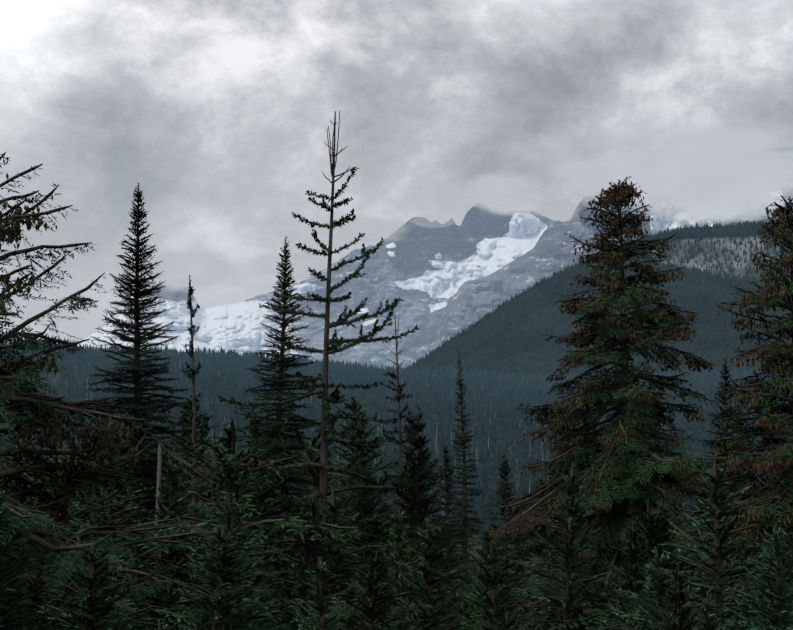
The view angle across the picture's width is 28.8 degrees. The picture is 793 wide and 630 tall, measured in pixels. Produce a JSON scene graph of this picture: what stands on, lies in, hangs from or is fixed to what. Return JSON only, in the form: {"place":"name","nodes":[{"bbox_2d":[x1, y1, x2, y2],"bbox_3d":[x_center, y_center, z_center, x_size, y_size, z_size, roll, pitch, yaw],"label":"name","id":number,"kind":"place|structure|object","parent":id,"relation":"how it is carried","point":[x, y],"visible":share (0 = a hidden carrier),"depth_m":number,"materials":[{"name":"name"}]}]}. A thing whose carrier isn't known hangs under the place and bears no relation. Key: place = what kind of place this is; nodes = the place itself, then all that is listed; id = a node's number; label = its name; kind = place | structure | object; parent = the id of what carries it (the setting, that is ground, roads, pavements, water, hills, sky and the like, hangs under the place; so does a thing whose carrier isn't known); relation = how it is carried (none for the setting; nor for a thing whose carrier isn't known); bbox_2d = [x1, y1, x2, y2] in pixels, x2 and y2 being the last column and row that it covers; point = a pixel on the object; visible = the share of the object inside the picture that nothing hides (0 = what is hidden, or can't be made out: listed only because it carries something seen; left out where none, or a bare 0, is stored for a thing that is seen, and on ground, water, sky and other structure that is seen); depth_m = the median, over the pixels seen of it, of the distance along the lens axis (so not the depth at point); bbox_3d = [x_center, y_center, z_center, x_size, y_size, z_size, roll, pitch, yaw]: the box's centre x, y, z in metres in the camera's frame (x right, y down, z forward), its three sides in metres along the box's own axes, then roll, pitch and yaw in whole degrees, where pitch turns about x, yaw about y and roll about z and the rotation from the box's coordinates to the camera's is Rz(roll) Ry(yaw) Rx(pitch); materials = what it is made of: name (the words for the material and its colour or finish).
{"place":"outdoors","nodes":[
{"label":"outdoors","id":0,"kind":"place"},
{"bbox_2d":[0,279,84,324],"bbox_3d":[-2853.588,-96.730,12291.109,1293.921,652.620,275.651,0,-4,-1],"label":"cloud","id":1,"kind":"structure","parent":0,"point":[36,306],"depth_m":12299.11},
{"bbox_2d":[108,250,240,289],"bbox_3d":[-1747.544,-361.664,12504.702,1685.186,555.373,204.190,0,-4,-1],"label":"cloud","id":2,"kind":"structure","parent":0,"point":[202,269],"depth_m":12513.34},
{"bbox_2d":[254,253,327,277],"bbox_3d":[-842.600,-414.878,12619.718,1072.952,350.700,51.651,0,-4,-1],"label":"cloud","id":3,"kind":"structure","parent":0,"point":[300,265],"depth_m":12619.68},
{"bbox_2d":[77,204,555,368],"bbox_3d":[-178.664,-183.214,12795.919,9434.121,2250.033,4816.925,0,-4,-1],"label":"mountain","id":4,"kind":"structure","parent":0,"point":[425,274],"depth_m":13974.95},
{"bbox_2d":[325,217,427,240],"bbox_3d":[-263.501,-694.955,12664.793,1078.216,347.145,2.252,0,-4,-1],"label":"cloud","id":5,"kind":"structure","parent":0,"point":[373,229],"depth_m":12665.78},
{"bbox_2d":[0,335,791,543],"bbox_3d":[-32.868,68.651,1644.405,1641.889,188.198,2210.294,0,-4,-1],"label":"valley forest","id":6,"kind":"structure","parent":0,"point":[221,372],"depth_m":1435.99,"materials":[{"name":"green plant"}]},
{"bbox_2d":[2,353,789,606],"bbox_3d":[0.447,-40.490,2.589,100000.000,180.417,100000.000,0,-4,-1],"label":"ground","id":7,"kind":"structure","parent":0,"point":[436,448],"depth_m":1133.11,"materials":[{"name":"green plant"}]},
{"bbox_2d":[0,409,36,535],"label":"tree","id":8,"kind":"object","parent":7,"relation":"on","point":[8,441],"visible":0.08,"depth_m":50.18,"materials":[{"name":"green plant"}]},
{"bbox_2d":[0,493,70,629],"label":"tree","id":9,"kind":"object","parent":7,"relation":"on","point":[6,594],"visible":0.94,"depth_m":12.65,"materials":[{"name":"green plant"}]},
{"bbox_2d":[14,430,83,625],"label":"fir tree","id":10,"kind":"object","parent":7,"relation":"on","point":[51,457],"visible":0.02,"depth_m":24.98,"materials":[{"name":"green plant"}]},
{"bbox_2d":[0,432,145,624],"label":"tree","id":11,"kind":"object","parent":7,"relation":"on","point":[7,461],"visible":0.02,"depth_m":30.60,"materials":[{"name":"green plant"}]},
{"bbox_2d":[0,152,175,629],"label":"spruce tree","id":12,"kind":"object","parent":7,"relation":"on","point":[50,421],"visible":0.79,"depth_m":13.92,"materials":[{"name":"green plant"}]},
{"bbox_2d":[28,543,155,629],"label":"tree","id":13,"kind":"object","parent":7,"relation":"on","point":[92,620],"visible":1,"depth_m":12.43,"materials":[{"name":"green plant"}]},
{"bbox_2d":[55,484,136,563],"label":"tree","id":14,"kind":"object","parent":7,"relation":"on","point":[78,501],"depth_m":30.54,"materials":[{"name":"green plant"}]},
{"bbox_2d":[5,413,206,629],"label":"tree","id":15,"kind":"object","parent":7,"relation":"on","point":[93,521],"visible":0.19,"depth_m":22.45,"materials":[{"name":"green plant"}]},
{"bbox_2d":[1,430,218,629],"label":"tree","id":16,"kind":"object","parent":7,"relation":"on","point":[81,534],"visible":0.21,"depth_m":19.15,"materials":[{"name":"green plant"}]},
{"bbox_2d":[74,182,210,622],"bbox_3d":[-5.487,6.872,32.821,5.342,19.419,5.433,0,-4,4],"label":"fir tree","id":17,"kind":"object","parent":7,"relation":"on","point":[137,390],"visible":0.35,"depth_m":32.88,"materials":[{"name":"green plant"}]},
{"bbox_2d":[96,478,201,615],"bbox_3d":[-4.518,9.383,26.487,9.976,13.275,9.232,-2,-5,28],"label":"tree","id":18,"kind":"object","parent":7,"relation":"on","point":[111,510],"visible":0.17,"depth_m":26.16,"materials":[{"name":"green plant"}]},
{"bbox_2d":[148,619,167,629],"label":"tree","id":19,"kind":"object","parent":7,"relation":"on","point":[159,628],"visible":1,"depth_m":8.23,"materials":[{"name":"green plant"}]},
{"bbox_2d":[155,443,162,594],"bbox_3d":[-4.611,8.419,28.802,0.363,12.022,0.166,0,-4,-1],"label":"broken snag","id":20,"kind":"object","parent":7,"relation":"on","point":[159,471],"visible":0.29,"depth_m":29.13,"materials":[{"name":"grey wood"}]},
{"bbox_2d":[111,450,225,626],"bbox_3d":[-5.235,9.611,35.725,7.666,13.153,8.026,0,-4,-19],"label":"tree","id":21,"kind":"object","parent":7,"relation":"on","point":[147,488],"depth_m":35.69,"materials":[{"name":"green plant"}]},
{"bbox_2d":[144,409,216,557],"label":"tree","id":22,"kind":"object","parent":7,"relation":"on","point":[185,425],"visible":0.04,"depth_m":79.99,"materials":[{"name":"green plant"}]},
{"bbox_2d":[128,458,246,629],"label":"tree","id":23,"kind":"object","parent":7,"relation":"on","point":[171,505],"visible":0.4,"depth_m":22.81,"materials":[{"name":"green plant"}]},
{"bbox_2d":[158,275,218,620],"bbox_3d":[-3.863,6.863,29.171,1.722,15.319,1.883,-1,-4,12],"label":"tree sapling","id":24,"kind":"object","parent":7,"relation":"on","point":[203,431],"visible":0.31,"depth_m":29.48,"materials":[{"name":"green plant"}]},
{"bbox_2d":[154,396,247,563],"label":"tree","id":25,"kind":"object","parent":7,"relation":"on","point":[187,433],"visible":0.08,"depth_m":52.92,"materials":[{"name":"green plant"}]},
{"bbox_2d":[153,524,275,629],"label":"tree","id":26,"kind":"object","parent":7,"relation":"on","point":[225,564],"visible":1,"depth_m":12.18,"materials":[{"name":"green plant"}]},
{"bbox_2d":[167,494,295,629],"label":"tree","id":27,"kind":"object","parent":7,"relation":"on","point":[229,508],"visible":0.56,"depth_m":15.54,"materials":[{"name":"green plant"}]},
{"bbox_2d":[173,423,292,629],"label":"tree","id":28,"kind":"object","parent":7,"relation":"on","point":[226,439],"visible":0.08,"depth_m":37.25,"materials":[{"name":"green plant"}]},
{"bbox_2d":[219,415,267,514],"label":"tree","id":29,"kind":"object","parent":7,"relation":"on","point":[250,422],"visible":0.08,"depth_m":54.83,"materials":[{"name":"green plant"}]},
{"bbox_2d":[97,418,438,629],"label":"tree","id":30,"kind":"object","parent":7,"relation":"on","point":[231,463],"visible":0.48,"depth_m":23.12,"materials":[{"name":"green plant"}]},
{"bbox_2d":[179,450,359,629],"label":"tree","id":31,"kind":"object","parent":7,"relation":"on","point":[264,504],"visible":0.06,"depth_m":36.23,"materials":[{"name":"green plant"}]},
{"bbox_2d":[209,236,337,583],"bbox_3d":[-3.096,7.075,37.148,4.566,17.987,4.615,-3,-5,36],"label":"fir tree","id":32,"kind":"object","parent":7,"relation":"on","point":[277,444],"visible":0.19,"depth_m":37.44,"materials":[{"name":"green plant"}]},
{"bbox_2d":[262,421,306,508],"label":"tree","id":33,"kind":"object","parent":7,"relation":"on","point":[271,457],"depth_m":80.17,"materials":[{"name":"green plant"}]},
{"bbox_2d":[288,438,311,516],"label":"tree","id":34,"kind":"object","parent":7,"relation":"on","point":[299,451],"visible":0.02,"depth_m":88.02,"materials":[{"name":"green plant"}]},
{"bbox_2d":[259,495,353,629],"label":"tree","id":35,"kind":"object","parent":7,"relation":"on","point":[310,553],"visible":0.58,"depth_m":22.57,"materials":[{"name":"green plant"}]},
{"bbox_2d":[175,111,461,629],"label":"conifer tree","id":36,"kind":"object","parent":7,"relation":"on","point":[327,423],"visible":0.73,"depth_m":24.53,"materials":[{"name":"green plant"}]},
{"bbox_2d":[296,435,347,552],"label":"tree","id":37,"kind":"object","parent":7,"relation":"on","point":[328,454],"visible":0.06,"depth_m":51.11,"materials":[{"name":"green plant"}]},
{"bbox_2d":[295,556,349,629],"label":"tree","id":38,"kind":"object","parent":7,"relation":"on","point":[319,590],"visible":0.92,"depth_m":12.75,"materials":[{"name":"green plant"}]},
{"bbox_2d":[259,430,389,629],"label":"tree","id":39,"kind":"object","parent":7,"relation":"on","point":[315,474],"visible":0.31,"depth_m":26.98,"materials":[{"name":"green plant"}]},
{"bbox_2d":[282,484,383,629],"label":"tree","id":40,"kind":"object","parent":7,"relation":"on","point":[335,510],"visible":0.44,"depth_m":23.09,"materials":[{"name":"green plant"}]},
{"bbox_2d":[304,550,425,629],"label":"tree","id":41,"kind":"object","parent":7,"relation":"on","point":[371,583],"visible":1,"depth_m":10.85,"materials":[{"name":"green plant"}]},
{"bbox_2d":[334,420,404,616],"bbox_3d":[-0.511,8.262,29.268,4.356,12.499,4.336,1,-4,-19],"label":"fir tree","id":42,"kind":"object","parent":7,"relation":"on","point":[363,508],"visible":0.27,"depth_m":29.39,"materials":[{"name":"green plant"}]},
{"bbox_2d":[339,464,432,623],"bbox_3d":[-0.152,9.002,29.674,6.514,12.177,6.724,-1,-2,27],"label":"tree","id":43,"kind":"object","parent":7,"relation":"on","point":[370,539],"visible":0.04,"depth_m":30.03,"materials":[{"name":"green plant"}]},
{"bbox_2d":[293,396,480,617],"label":"tree","id":44,"kind":"object","parent":7,"relation":"on","point":[353,408],"visible":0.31,"depth_m":42.47,"materials":[{"name":"green plant"}]},
{"bbox_2d":[352,317,463,588],"bbox_3d":[0.269,7.645,39.473,2.883,15.339,2.964,-4,-5,41],"label":"conifer tree","id":45,"kind":"object","parent":7,"relation":"on","point":[401,395],"visible":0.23,"depth_m":39.67,"materials":[{"name":"green plant"}]},
{"bbox_2d":[365,507,455,628],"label":"tree","id":46,"kind":"object","parent":7,"relation":"on","point":[400,530],"visible":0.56,"depth_m":17.10,"materials":[{"name":"green plant"}]},
{"bbox_2d":[382,410,453,562],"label":"tree","id":47,"kind":"object","parent":7,"relation":"on","point":[409,421],"visible":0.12,"depth_m":53.73,"materials":[{"name":"green plant"}]},
{"bbox_2d":[369,405,470,629],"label":"fir tree","id":48,"kind":"object","parent":7,"relation":"on","point":[414,488],"visible":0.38,"depth_m":25.69,"materials":[{"name":"green plant"}]},
{"bbox_2d":[375,440,479,629],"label":"tree","id":49,"kind":"object","parent":7,"relation":"on","point":[447,521],"visible":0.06,"depth_m":33.87,"materials":[{"name":"green plant"}]},
{"bbox_2d":[374,514,490,629],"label":"tree","id":50,"kind":"object","parent":7,"relation":"on","point":[427,556],"visible":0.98,"depth_m":13.79,"materials":[{"name":"green plant"}]},
{"bbox_2d":[424,442,477,620],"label":"fir tree","id":51,"kind":"object","parent":7,"relation":"on","point":[447,460],"visible":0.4,"depth_m":41.32,"materials":[{"name":"green plant"}]},
{"bbox_2d":[441,352,485,605],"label":"thin tree","id":52,"kind":"object","parent":7,"relation":"on","point":[464,494],"visible":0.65,"depth_m":51.33,"materials":[{"name":"green plant"}]},
{"bbox_2d":[454,534,479,567],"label":"tree","id":53,"kind":"object","parent":7,"relation":"on","point":[467,551],"visible":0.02,"depth_m":67.16,"materials":[{"name":"green plant"}]},
{"bbox_2d":[450,525,524,629],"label":"tree","id":54,"kind":"object","parent":7,"relation":"on","point":[486,538],"visible":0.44,"depth_m":20.97,"materials":[{"name":"green plant"}]},
{"bbox_2d":[444,525,538,629],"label":"tree","id":55,"kind":"object","parent":7,"relation":"on","point":[501,551],"visible":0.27,"depth_m":29.43,"materials":[{"name":"green plant"}]},
{"bbox_2d":[456,539,542,629],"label":"tree","id":56,"kind":"object","parent":7,"relation":"on","point":[491,601],"visible":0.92,"depth_m":15.31,"materials":[{"name":"green plant"}]},
{"bbox_2d":[469,453,536,626],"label":"fir tree","id":57,"kind":"object","parent":7,"relation":"on","point":[505,495],"visible":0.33,"depth_m":45.15,"materials":[{"name":"green plant"}]},
{"bbox_2d":[495,613,524,629],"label":"tree","id":58,"kind":"object","parent":7,"relation":"on","point":[505,624],"visible":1,"depth_m":9.58,"materials":[{"name":"green plant"}]},
{"bbox_2d":[502,512,546,617],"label":"tree","id":59,"kind":"object","parent":7,"relation":"on","point":[514,546],"visible":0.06,"depth_m":54.09,"materials":[{"name":"green plant"}]},
{"bbox_2d":[497,478,566,626],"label":"tree","id":60,"kind":"object","parent":7,"relation":"on","point":[538,485],"visible":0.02,"depth_m":78.40,"materials":[{"name":"green plant"}]},
{"bbox_2d":[516,483,566,625],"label":"tree","id":61,"kind":"object","parent":7,"relation":"on","point":[545,558],"visible":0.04,"depth_m":55.53,"materials":[{"name":"green plant"}]},
{"bbox_2d":[502,473,585,629],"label":"tree","id":62,"kind":"object","parent":7,"relation":"on","point":[522,562],"visible":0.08,"depth_m":35.96,"materials":[{"name":"green plant"}]},
{"bbox_2d":[533,425,554,576],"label":"dead tree","id":63,"kind":"object","parent":7,"relation":"on","point":[547,479],"visible":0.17,"depth_m":47.72,"materials":[{"name":"grey wood"}]},
{"bbox_2d":[489,460,623,629],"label":"tree","id":64,"kind":"object","parent":7,"relation":"on","point":[568,584],"visible":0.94,"depth_m":22.84,"materials":[{"name":"green plant"}]},
{"bbox_2d":[530,482,698,629],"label":"tree","id":65,"kind":"object","parent":7,"relation":"on","point":[614,509],"visible":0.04,"depth_m":26.63,"materials":[{"name":"green plant"}]},
{"bbox_2d":[476,176,756,629],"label":"spruce tree","id":66,"kind":"object","parent":7,"relation":"on","point":[612,465],"visible":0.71,"depth_m":26.33,"materials":[{"name":"green plant"}]},
{"bbox_2d":[584,515,671,629],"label":"tree","id":67,"kind":"object","parent":7,"relation":"on","point":[632,555],"visible":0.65,"depth_m":13.45,"materials":[{"name":"green plant"}]},
{"bbox_2d":[562,496,700,629],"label":"tree","id":68,"kind":"object","parent":7,"relation":"on","point":[645,517],"visible":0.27,"depth_m":22.69,"materials":[{"name":"green plant"}]},
{"bbox_2d":[628,498,700,622],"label":"tree","id":69,"kind":"object","parent":7,"relation":"on","point":[659,510],"visible":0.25,"depth_m":22.61,"materials":[{"name":"green plant"}]},
{"bbox_2d":[602,547,734,629],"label":"tree","id":70,"kind":"object","parent":7,"relation":"on","point":[662,583],"visible":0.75,"depth_m":12.55,"materials":[{"name":"green plant"}]},
{"bbox_2d":[641,495,705,593],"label":"tree","id":71,"kind":"object","parent":7,"relation":"on","point":[686,573],"depth_m":30.63,"materials":[{"name":"green plant"}]},
{"bbox_2d":[647,561,701,629],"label":"tree","id":72,"kind":"object","parent":7,"relation":"on","point":[677,597],"visible":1,"depth_m":8.64,"materials":[{"name":"green plant"}]},
{"bbox_2d":[680,486,739,626],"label":"tree","id":73,"kind":"object","parent":7,"relation":"on","point":[704,591],"visible":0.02,"depth_m":30.78,"materials":[{"name":"green plant"}]},
{"bbox_2d":[693,588,727,629],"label":"tree","id":74,"kind":"object","parent":7,"relation":"on","point":[708,622],"visible":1,"depth_m":7.76,"materials":[{"name":"green plant"}]},
{"bbox_2d":[652,453,790,629],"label":"tree","id":75,"kind":"object","parent":7,"relation":"on","point":[717,555],"visible":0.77,"depth_m":18.81,"materials":[{"name":"green plant"}]},
{"bbox_2d":[659,195,792,629],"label":"spruce tree","id":76,"kind":"object","parent":7,"relation":"on","point":[768,506],"visible":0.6,"depth_m":21.14,"materials":[{"name":"green plant"}]},
{"bbox_2d":[686,357,767,629],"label":"fir tree","id":77,"kind":"object","parent":7,"relation":"on","point":[725,414],"visible":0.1,"depth_m":34.69,"materials":[{"name":"green plant"}]},
{"bbox_2d":[667,441,788,616],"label":"tree","id":78,"kind":"object","parent":7,"relation":"on","point":[721,488],"depth_m":53.26,"materials":[{"name":"green plant"}]},
{"bbox_2d":[693,451,770,629],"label":"tree","id":79,"kind":"object","parent":7,"relation":"on","point":[740,499],"depth_m":36.03,"materials":[{"name":"green plant"}]},
{"bbox_2d":[705,405,762,547],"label":"tree","id":80,"kind":"object","parent":7,"relation":"on","point":[736,428],"visible":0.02,"depth_m":70.04,"materials":[{"name":"green plant"}]},
{"bbox_2d":[711,460,792,628],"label":"tree","id":81,"kind":"object","parent":7,"relation":"on","point":[784,526],"visible":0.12,"depth_m":26.11,"materials":[{"name":"green plant"}]},
{"bbox_2d":[722,523,792,629],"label":"tree","id":82,"kind":"object","parent":7,"relation":"on","point":[779,607],"visible":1,"depth_m":13.93,"materials":[{"name":"green plant"}]},
{"bbox_2d":[739,411,786,626],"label":"tree","id":83,"kind":"object","parent":7,"relation":"on","point":[764,477],"visible":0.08,"depth_m":49.27,"materials":[{"name":"green plant"}]},
{"bbox_2d":[760,419,791,548],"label":"tree","id":84,"kind":"object","parent":7,"relation":"on","point":[783,483],"depth_m":63.49,"materials":[{"name":"green plant"}]},
{"bbox_2d":[0,0,792,343],"label":"sky","id":85,"kind":"structure","parent":0,"point":[221,111],"materials":[{"name":"grey"}]},
{"bbox_2d":[399,215,453,230],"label":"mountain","id":86,"kind":"structure","parent":0,"point":[421,219],"depth_m":12679.17,"materials":[{"name":"grey stone"}]},
{"bbox_2d":[444,195,544,224],"bbox_3d":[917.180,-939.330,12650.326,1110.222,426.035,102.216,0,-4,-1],"label":"cloud","id":87,"kind":"structure","parent":0,"point":[508,212],"depth_m":12641.54,"materials":[{"name":"grey"}]},
{"bbox_2d":[421,173,574,220],"bbox_3d":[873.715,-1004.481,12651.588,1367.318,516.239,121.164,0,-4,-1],"label":"cloud","id":88,"kind":"structure","parent":0,"point":[504,191],"depth_m":12651.93,"materials":[{"name":"grey"}]},
{"bbox_2d":[534,195,590,222],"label":"cloud","id":89,"kind":"structure","parent":0,"point":[561,209],"depth_m":8009.31,"materials":[{"name":"grey"}]},
{"bbox_2d":[546,150,635,212],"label":"cloud","id":90,"kind":"structure","parent":0,"point":[563,175],"depth_m":8014.38,"materials":[{"name":"grey"}]},
{"bbox_2d":[424,223,790,375],"bbox_3d":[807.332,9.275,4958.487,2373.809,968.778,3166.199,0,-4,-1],"label":"terrain ridge","id":91,"kind":"structure","parent":0,"point":[737,270],"depth_m":6046.56,"materials":[{"name":"green plant"}]},
{"bbox_2d":[402,220,792,378],"bbox_3d":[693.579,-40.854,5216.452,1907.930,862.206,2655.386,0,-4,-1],"label":"forest ridge trees","id":92,"kind":"object","parent":91,"relation":"on","point":[514,363],"visible":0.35,"depth_m":5661.24,"materials":[{"name":"green plant"}]},
{"bbox_2d":[424,147,792,357],"bbox_3d":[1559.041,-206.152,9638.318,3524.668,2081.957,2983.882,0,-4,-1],"label":"mountain spur","id":93,"kind":"structure","parent":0,"point":[548,254],"depth_m":10530.11,"materials":[{"name":"grey stone"}]},
{"bbox_2d":[548,150,686,219],"bbox_3d":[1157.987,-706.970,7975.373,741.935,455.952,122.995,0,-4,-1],"label":"cloud","id":94,"kind":"structure","parent":0,"point":[585,178],"depth_m":8001.19,"materials":[{"name":"grey"}]},
{"bbox_2d":[579,150,785,212],"bbox_3d":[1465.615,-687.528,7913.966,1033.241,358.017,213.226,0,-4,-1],"label":"cloud","id":95,"kind":"structure","parent":0,"point":[677,210],"depth_m":7916.46,"materials":[{"name":"grey"}]},
{"bbox_2d":[576,155,790,223],"bbox_3d":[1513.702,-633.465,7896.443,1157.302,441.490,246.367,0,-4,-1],"label":"cloud","id":96,"kind":"structure","parent":0,"point":[688,211],"depth_m":7886.19,"materials":[{"name":"grey"}]},
{"bbox_2d":[586,125,792,209],"bbox_3d":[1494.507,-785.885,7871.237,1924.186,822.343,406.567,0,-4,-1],"label":"cloud","id":97,"kind":"structure","parent":0,"point":[714,169],"depth_m":7855.36,"materials":[{"name":"grey"}]},
{"bbox_2d":[670,193,792,222],"bbox_3d":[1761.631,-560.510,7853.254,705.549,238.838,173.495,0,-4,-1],"label":"mountain","id":98,"kind":"structure","parent":0,"point":[757,215],"depth_m":7834.62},
{"bbox_2d":[758,147,791,207],"bbox_3d":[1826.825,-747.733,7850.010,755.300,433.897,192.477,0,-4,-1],"label":"cloud","id":99,"kind":"structure","parent":0,"point":[776,196],"depth_m":7816.65,"materials":[{"name":"grey"}]}
]}

